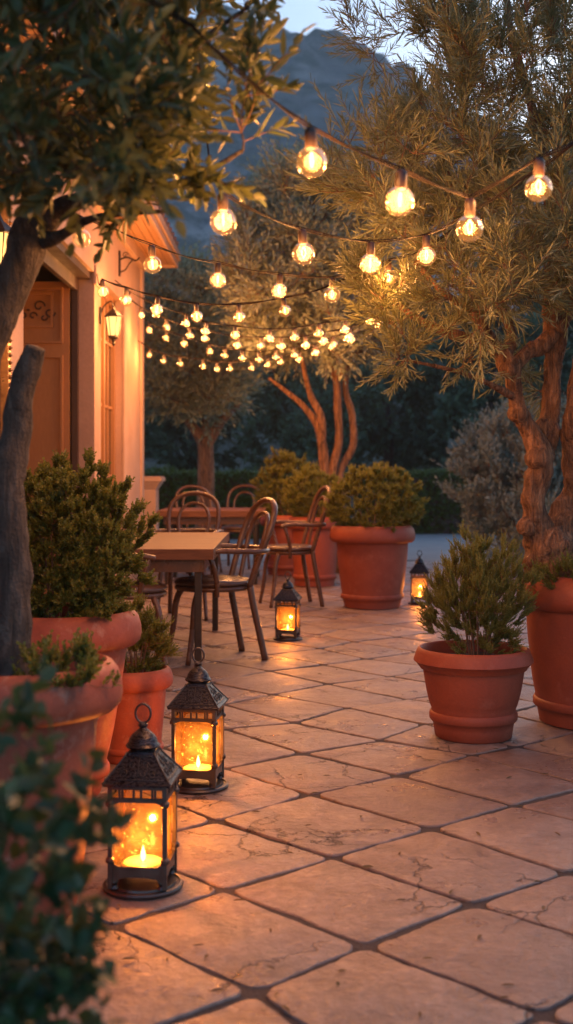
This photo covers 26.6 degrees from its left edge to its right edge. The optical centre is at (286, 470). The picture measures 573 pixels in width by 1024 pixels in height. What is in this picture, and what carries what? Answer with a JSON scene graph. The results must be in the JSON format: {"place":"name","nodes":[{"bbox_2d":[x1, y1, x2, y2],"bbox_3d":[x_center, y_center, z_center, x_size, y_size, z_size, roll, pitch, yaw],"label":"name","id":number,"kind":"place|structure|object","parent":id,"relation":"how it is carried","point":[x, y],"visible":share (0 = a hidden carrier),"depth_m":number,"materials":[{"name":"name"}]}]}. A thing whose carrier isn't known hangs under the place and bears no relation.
{"place":"outdoors","nodes":[
{"label":"outdoors","id":0,"kind":"place"},
{"bbox_2d":[144,299,213,464],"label":"tree","id":1,"kind":"object","parent":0,"point":[147,454],"depth_m":46.20,"materials":[{"name":"green plant"}]},
{"bbox_2d":[0,559,572,1023],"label":"patio paving","id":2,"kind":"structure","parent":0,"point":[236,941],"depth_m":3.69,"materials":[{"name":"stone"}]},
{"bbox_2d":[0,647,122,922],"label":"terracotta pot","id":3,"kind":"object","parent":2,"relation":"on","point":[75,713],"visible":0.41,"depth_m":2.99,"materials":[{"name":"ceramic"}]},
{"bbox_2d":[10,627,121,688],"bbox_3d":[-0.561,0.484,3.024,0.304,0.188,0.281,0,0,0],"label":"shrub","id":4,"kind":"object","parent":3,"relation":"on","point":[83,653],"visible":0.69,"depth_m":2.99,"materials":[{"name":"green plant"}]},
{"bbox_2d":[0,0,316,675],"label":"olive tree","id":5,"kind":"object","parent":3,"relation":"on","point":[131,109],"visible":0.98,"depth_m":2.49,"materials":[{"name":"green plant"}]},
{"bbox_2d":[37,24,572,267],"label":"string lights","id":6,"kind":"object","parent":5,"relation":"hanging from","point":[302,233],"visible":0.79,"depth_m":3.59,"materials":[{"name":"rubber"}]},
{"bbox_2d":[0,653,135,1023],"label":"leafy bush","id":7,"kind":"object","parent":2,"relation":"on","point":[29,993],"visible":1,"depth_m":1.49,"materials":[{"name":"green plant"}]},
{"bbox_2d":[31,602,141,795],"bbox_3d":[-0.798,0.823,4.301,0.562,0.655,0.563,0,0,0],"label":"terracotta pot","id":8,"kind":"object","parent":2,"relation":"on","point":[118,635],"visible":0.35,"depth_m":4.13,"materials":[{"name":"ceramic"}]},
{"bbox_2d":[24,447,162,621],"bbox_3d":[-0.740,0.258,4.299,0.623,0.686,0.672,0,0,0],"label":"bushy shrub","id":9,"kind":"object","parent":8,"relation":"on","point":[96,556],"visible":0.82,"depth_m":4.17,"materials":[{"name":"green plant"}]},
{"bbox_2d":[0,15,180,599],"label":"house","id":10,"kind":"structure","parent":2,"relation":"on","point":[89,391],"depth_m":10.08,"materials":[{"name":"paint"}]},
{"bbox_2d":[0,215,10,262],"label":"wall lamp","id":11,"kind":"object","parent":10,"relation":"attached to","point":[4,228],"visible":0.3,"depth_m":6.15,"materials":[{"name":"glass"}]},
{"bbox_2d":[23,282,69,593],"bbox_3d":[-2.268,-0.210,10.008,0.945,2.700,0.084,0,0,0],"label":"door","id":12,"kind":"structure","parent":10,"relation":"in","point":[46,310],"depth_m":10.00,"materials":[{"name":"paint"}]},
{"bbox_2d":[101,291,114,518],"bbox_3d":[-1.695,-0.415,11.115,0.070,2.470,1.370,0,0,0],"label":"window","id":13,"kind":"structure","parent":10,"relation":"in","point":[107,349],"depth_m":11.44,"materials":[{"name":"paint"}]},
{"bbox_2d":[99,301,122,345],"bbox_3d":[-1.500,-1.258,10.360,0.201,0.390,0.140,0,0,0],"label":"wall lamp","id":14,"kind":"object","parent":10,"relation":"attached to","point":[113,317],"visible":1,"depth_m":10.33,"materials":[{"name":"glass"}]},
{"bbox_2d":[118,251,139,276],"bbox_3d":[-1.497,-1.973,11.550,0.206,0.240,0.060,0,0,0],"label":"iron bracket","id":15,"kind":"object","parent":10,"relation":"attached to","point":[119,263],"visible":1,"depth_m":11.54,"materials":[{"name":"brown metal"}]},
{"bbox_2d":[115,280,372,339],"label":"string lights","id":16,"kind":"object","parent":10,"relation":"hanging from","point":[268,329],"visible":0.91,"depth_m":9.60,"materials":[{"name":"rubber"}]},
{"bbox_2d":[138,312,367,360],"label":"string lights","id":17,"kind":"object","parent":10,"relation":"hanging from","point":[241,350],"visible":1,"depth_m":11.52,"materials":[{"name":"rubber"}]},
{"bbox_2d":[138,317,368,370],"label":"string lights","id":18,"kind":"object","parent":10,"relation":"hanging from","point":[230,362],"visible":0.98,"depth_m":12.30,"materials":[{"name":"rubber"}]},
{"bbox_2d":[126,296,391,347],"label":"string lights","id":19,"kind":"object","parent":10,"relation":"hanging from","point":[262,337],"visible":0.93,"depth_m":10.11,"materials":[{"name":"rubber"}]},
{"bbox_2d":[83,530,167,665],"bbox_3d":[-0.960,0.660,6.992,0.548,0.986,0.558,0,0,-8],"label":"bentwood chair","id":20,"kind":"object","parent":2,"relation":"on","point":[155,592],"visible":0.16,"depth_m":6.84,"materials":[{"name":"wood"}]},
{"bbox_2d":[50,532,228,666],"bbox_3d":[-0.888,0.799,7.860,0.943,0.699,1.879,0,0,0],"label":"dining table","id":21,"kind":"object","parent":2,"relation":"on","point":[194,552],"visible":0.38,"depth_m":7.00,"materials":[{"name":"brown wood"}]},
{"bbox_2d":[107,662,172,764],"bbox_3d":[-0.620,0.968,4.830,0.336,0.365,0.336,0,0,0],"label":"terracotta pot","id":22,"kind":"object","parent":2,"relation":"on","point":[148,688],"visible":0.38,"depth_m":4.71,"materials":[{"name":"ceramic"}]},
{"bbox_2d":[117,591,182,672],"bbox_3d":[-0.571,0.669,4.827,0.317,0.380,0.312,0,0,0],"label":"shrub","id":23,"kind":"object","parent":22,"relation":"on","point":[154,631],"visible":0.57,"depth_m":4.80,"materials":[{"name":"green plant"}]},
{"bbox_2d":[102,703,182,899],"bbox_3d":[-0.396,0.896,3.340,0.222,0.508,0.222,0,0,5],"label":"lantern","id":24,"kind":"object","parent":2,"relation":"on","point":[147,762],"visible":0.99,"depth_m":3.28,"materials":[{"name":"metal"}]},
{"bbox_2d":[144,476,164,531],"bbox_3d":[-1.670,0.610,14.100,0.474,1.080,0.474,0,0,0],"label":"pedestal","id":25,"kind":"object","parent":2,"relation":"on","point":[152,484],"visible":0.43,"depth_m":13.94,"materials":[{"name":"paint"}]},
{"bbox_2d":[154,491,223,620],"bbox_3d":[-0.775,0.660,9.560,0.558,0.986,0.549,0,0,8],"label":"bentwood chair","id":26,"kind":"object","parent":2,"relation":"on","point":[179,529],"visible":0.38,"depth_m":9.74,"materials":[{"name":"wood"}]},
{"bbox_2d":[167,647,228,794],"bbox_3d":[-0.321,0.896,4.393,0.222,0.508,0.222,0,0,8],"label":"lantern","id":27,"kind":"object","parent":2,"relation":"on","point":[200,692],"visible":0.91,"depth_m":4.34,"materials":[{"name":"metal"}]},
{"bbox_2d":[175,485,222,573],"bbox_3d":[-1.009,0.660,13.807,0.558,0.986,0.549,0,0,-20],"label":"bentwood chair","id":28,"kind":"object","parent":2,"relation":"on","point":[203,502],"visible":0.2,"depth_m":13.96,"materials":[{"name":"wood"}]},
{"bbox_2d":[157,508,265,584],"bbox_3d":[-0.760,0.777,12.650,1.080,0.744,1.099,0,0,0],"label":"dining table","id":29,"kind":"object","parent":2,"relation":"on","point":[199,515],"visible":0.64,"depth_m":12.16,"materials":[{"name":"brown wood"}]},
{"bbox_2d":[168,497,277,665],"bbox_3d":[-0.387,0.660,7.446,0.625,0.986,0.603,0,0,-22],"label":"bentwood chair","id":30,"kind":"object","parent":2,"relation":"on","point":[216,584],"visible":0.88,"depth_m":7.32,"materials":[{"name":"wood"}]},
{"bbox_2d":[218,484,260,568],"bbox_3d":[-0.561,0.660,14.409,0.558,0.986,0.549,0,0,15],"label":"bentwood chair","id":31,"kind":"object","parent":2,"relation":"on","point":[234,528],"visible":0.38,"depth_m":14.58,"materials":[{"name":"wood"}]},
{"bbox_2d":[260,514,307,575],"bbox_3d":[0.015,0.820,13.401,0.618,0.660,0.619,0,0,0],"label":"terracotta pot","id":32,"kind":"object","parent":2,"relation":"on","point":[285,563],"visible":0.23,"depth_m":13.17,"materials":[{"name":"ceramic"}]},
{"bbox_2d":[250,446,317,515],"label":"boxwood","id":33,"kind":"object","parent":32,"relation":"on","point":[287,462],"visible":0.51,"depth_m":13.32,"materials":[{"name":"green plant"}]},
{"bbox_2d":[273,571,302,640],"bbox_3d":[0.009,0.918,8.237,0.203,0.463,0.203,0,0,10],"label":"lantern","id":34,"kind":"object","parent":2,"relation":"on","point":[288,593],"visible":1,"depth_m":8.18,"materials":[{"name":"metal"}]},
{"bbox_2d":[258,485,330,607],"bbox_3d":[0.083,0.641,10.365,0.570,1.025,0.580,0,0,-14],"label":"bentwood chair","id":35,"kind":"object","parent":2,"relation":"on","point":[302,549],"visible":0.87,"depth_m":10.21,"materials":[{"name":"wood"}]},
{"bbox_2d":[199,131,410,572],"bbox_3d":[0.299,-1.463,13.590,2.632,5.227,3.663,0,0,0],"label":"olive tree","id":36,"kind":"object","parent":2,"relation":"on","point":[247,232],"visible":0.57,"depth_m":12.78,"materials":[{"name":"green plant"}]},
{"bbox_2d":[288,516,336,586],"bbox_3d":[0.282,0.805,12.101,0.549,0.690,0.549,0,0,0],"label":"terracotta pot","id":37,"kind":"object","parent":2,"relation":"on","point":[326,552],"visible":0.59,"depth_m":11.91,"materials":[{"name":"ceramic"}]},
{"bbox_2d":[281,461,340,516],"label":"boxwood","id":38,"kind":"object","parent":37,"relation":"on","point":[293,496],"visible":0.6,"depth_m":11.96,"materials":[{"name":"green plant"}]},
{"bbox_2d":[329,523,414,609],"bbox_3d":[0.723,0.805,10.201,0.721,0.690,0.723,0,0,0],"label":"terracotta pot","id":39,"kind":"object","parent":2,"relation":"on","point":[372,562],"visible":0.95,"depth_m":9.95,"materials":[{"name":"ceramic"}]},
{"bbox_2d":[318,461,429,532],"bbox_3d":[0.734,0.247,10.183,0.968,0.664,0.984,0,0,0],"label":"boxwood","id":40,"kind":"object","parent":39,"relation":"on","point":[376,474],"visible":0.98,"depth_m":10.03,"materials":[{"name":"green plant"}]},
{"bbox_2d":[408,550,429,604],"bbox_3d":[1.145,0.918,10.405,0.203,0.463,0.203,0,0,8],"label":"lantern","id":41,"kind":"object","parent":2,"relation":"on","point":[419,567],"visible":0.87,"depth_m":10.34,"materials":[{"name":"metal"}]},
{"bbox_2d":[414,640,533,743],"bbox_3d":[0.809,0.958,5.241,0.516,0.385,0.517,0,0,0],"label":"terracotta pot","id":42,"kind":"object","parent":2,"relation":"on","point":[473,699],"visible":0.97,"depth_m":5.07,"materials":[{"name":"ceramic"}]},
{"bbox_2d":[412,518,544,654],"bbox_3d":[0.835,0.516,5.249,0.561,0.617,0.558,0,0,23],"label":"wispy shrub","id":43,"kind":"object","parent":42,"relation":"on","point":[488,584],"visible":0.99,"depth_m":5.17,"materials":[{"name":"green plant"}]},
{"bbox_2d":[517,576,572,729],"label":"terracotta pot","id":44,"kind":"object","parent":2,"relation":"on","point":[550,628],"visible":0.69,"depth_m":5.36,"materials":[{"name":"ceramic"}]},
{"bbox_2d":[274,0,572,577],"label":"olive tree","id":45,"kind":"object","parent":44,"relation":"on","point":[546,230],"visible":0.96,"depth_m":4.85,"materials":[{"name":"green plant"}]},
{"bbox_2d":[97,274,405,319],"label":"string lights","id":46,"kind":"object","parent":45,"relation":"hanging from","point":[158,297],"visible":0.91,"depth_m":6.70,"materials":[{"name":"rubber"}]},
{"bbox_2d":[76,213,460,297],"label":"string lights","id":47,"kind":"object","parent":45,"relation":"hanging from","point":[152,253],"visible":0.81,"depth_m":4.91,"materials":[{"name":"rubber"}]},
{"bbox_2d":[146,0,572,234],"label":"string lights","id":48,"kind":"object","parent":45,"relation":"hanging from","point":[310,134],"visible":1,"depth_m":2.73,"materials":[{"name":"rubber"}]},
{"bbox_2d":[524,548,572,594],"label":"shrub","id":49,"kind":"object","parent":44,"relation":"on","point":[566,564],"visible":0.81,"depth_m":5.29,"materials":[{"name":"green plant"}]},
{"bbox_2d":[85,560,572,1023],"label":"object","id":50,"kind":"object","parent":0,"point":[260,994],"depth_m":3.23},
{"bbox_2d":[86,0,572,157],"label":"sky","id":51,"kind":"structure","parent":0,"point":[302,14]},
{"bbox_2d":[144,392,516,499],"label":"hedge","id":52,"kind":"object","parent":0,"point":[148,463],"depth_m":81.00,"materials":[{"name":"green plant"}]},
{"bbox_2d":[344,500,356,517],"bbox_3d":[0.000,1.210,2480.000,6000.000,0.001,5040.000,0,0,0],"label":"ground","id":53,"kind":"structure","parent":0,"point":[351,505],"depth_m":41.72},
{"bbox_2d":[144,295,304,471],"bbox_3d":[-2.790,-2.069,35.934,5.246,6.567,6.117,0,0,-35],"label":"tree","id":54,"kind":"object","parent":53,"relation":"on","point":[161,446],"visible":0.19,"depth_m":35.79,"materials":[{"name":"green plant"}]},
{"bbox_2d":[144,463,343,539],"bbox_3d":[-1.778,0.557,21.004,5.652,1.400,1.250,0,0,0],"label":"hedge","id":55,"kind":"object","parent":53,"relation":"on","point":[226,481],"visible":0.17,"depth_m":20.55,"materials":[{"name":"green plant"}]},
{"bbox_2d":[231,332,395,477],"bbox_3d":[0.495,-1.359,32.827,4.459,5.171,4.055,0,0,-25],"label":"tree","id":56,"kind":"object","parent":53,"relation":"on","point":[298,437],"visible":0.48,"depth_m":32.31,"materials":[{"name":"green plant"}]},
{"bbox_2d":[244,319,388,464],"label":"tree","id":57,"kind":"object","parent":53,"relation":"on","point":[284,404],"visible":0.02,"depth_m":49.46,"materials":[{"name":"green plant"}]},
{"bbox_2d":[294,299,479,478],"bbox_3d":[3.423,-2.433,39.799,6.405,7.329,6.624,0,0,0],"label":"tree","id":58,"kind":"object","parent":53,"relation":"on","point":[373,441],"visible":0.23,"depth_m":39.01,"materials":[{"name":"green plant"}]},
{"bbox_2d":[345,262,478,470],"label":"tree","id":59,"kind":"object","parent":53,"relation":"on","point":[400,409],"visible":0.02,"depth_m":51.08,"materials":[{"name":"green plant"}]},
{"bbox_2d":[353,465,521,533],"bbox_3d":[3.473,0.582,22.782,4.474,1.367,1.420,0,0,0],"label":"hedge","id":60,"kind":"object","parent":53,"relation":"on","point":[442,511],"visible":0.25,"depth_m":22.27,"materials":[{"name":"green plant"}]},
{"bbox_2d":[385,264,572,465],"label":"tree","id":61,"kind":"object","parent":53,"relation":"on","point":[448,413],"visible":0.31,"depth_m":35.85,"materials":[{"name":"green plant"}]},
{"bbox_2d":[430,391,566,566],"bbox_3d":[2.821,0.102,14.882,2.224,2.319,2.371,0,0,0],"label":"silver bush","id":62,"kind":"object","parent":53,"relation":"on","point":[495,508],"visible":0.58,"depth_m":14.66,"materials":[{"name":"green plant"}]},
{"bbox_2d":[139,4,571,386],"bbox_3d":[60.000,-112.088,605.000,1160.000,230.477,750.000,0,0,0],"label":"mountain","id":63,"kind":"structure","parent":0,"point":[321,66],"depth_m":502.00,"materials":[{"name":"blue stone"}]},
{"bbox_2d":[220,534,521,559],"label":"gravel path","id":64,"kind":"structure","parent":0,"point":[430,546],"depth_m":18.64,"materials":[{"name":"grey gravel"}]},
{"bbox_2d":[144,238,272,527],"bbox_3d":[-1.426,-1.103,16.988,2.523,4.522,3.668,0,0,0],"label":"olive tree","id":65,"kind":"object","parent":64,"relation":"on","point":[210,388],"visible":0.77,"depth_m":16.06,"materials":[{"name":"green plant"}]},
{"bbox_2d":[443,259,572,468],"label":"tree","id":66,"kind":"object","parent":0,"point":[566,370],"visible":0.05,"depth_m":40.48,"materials":[{"name":"green plant"}]}
]}

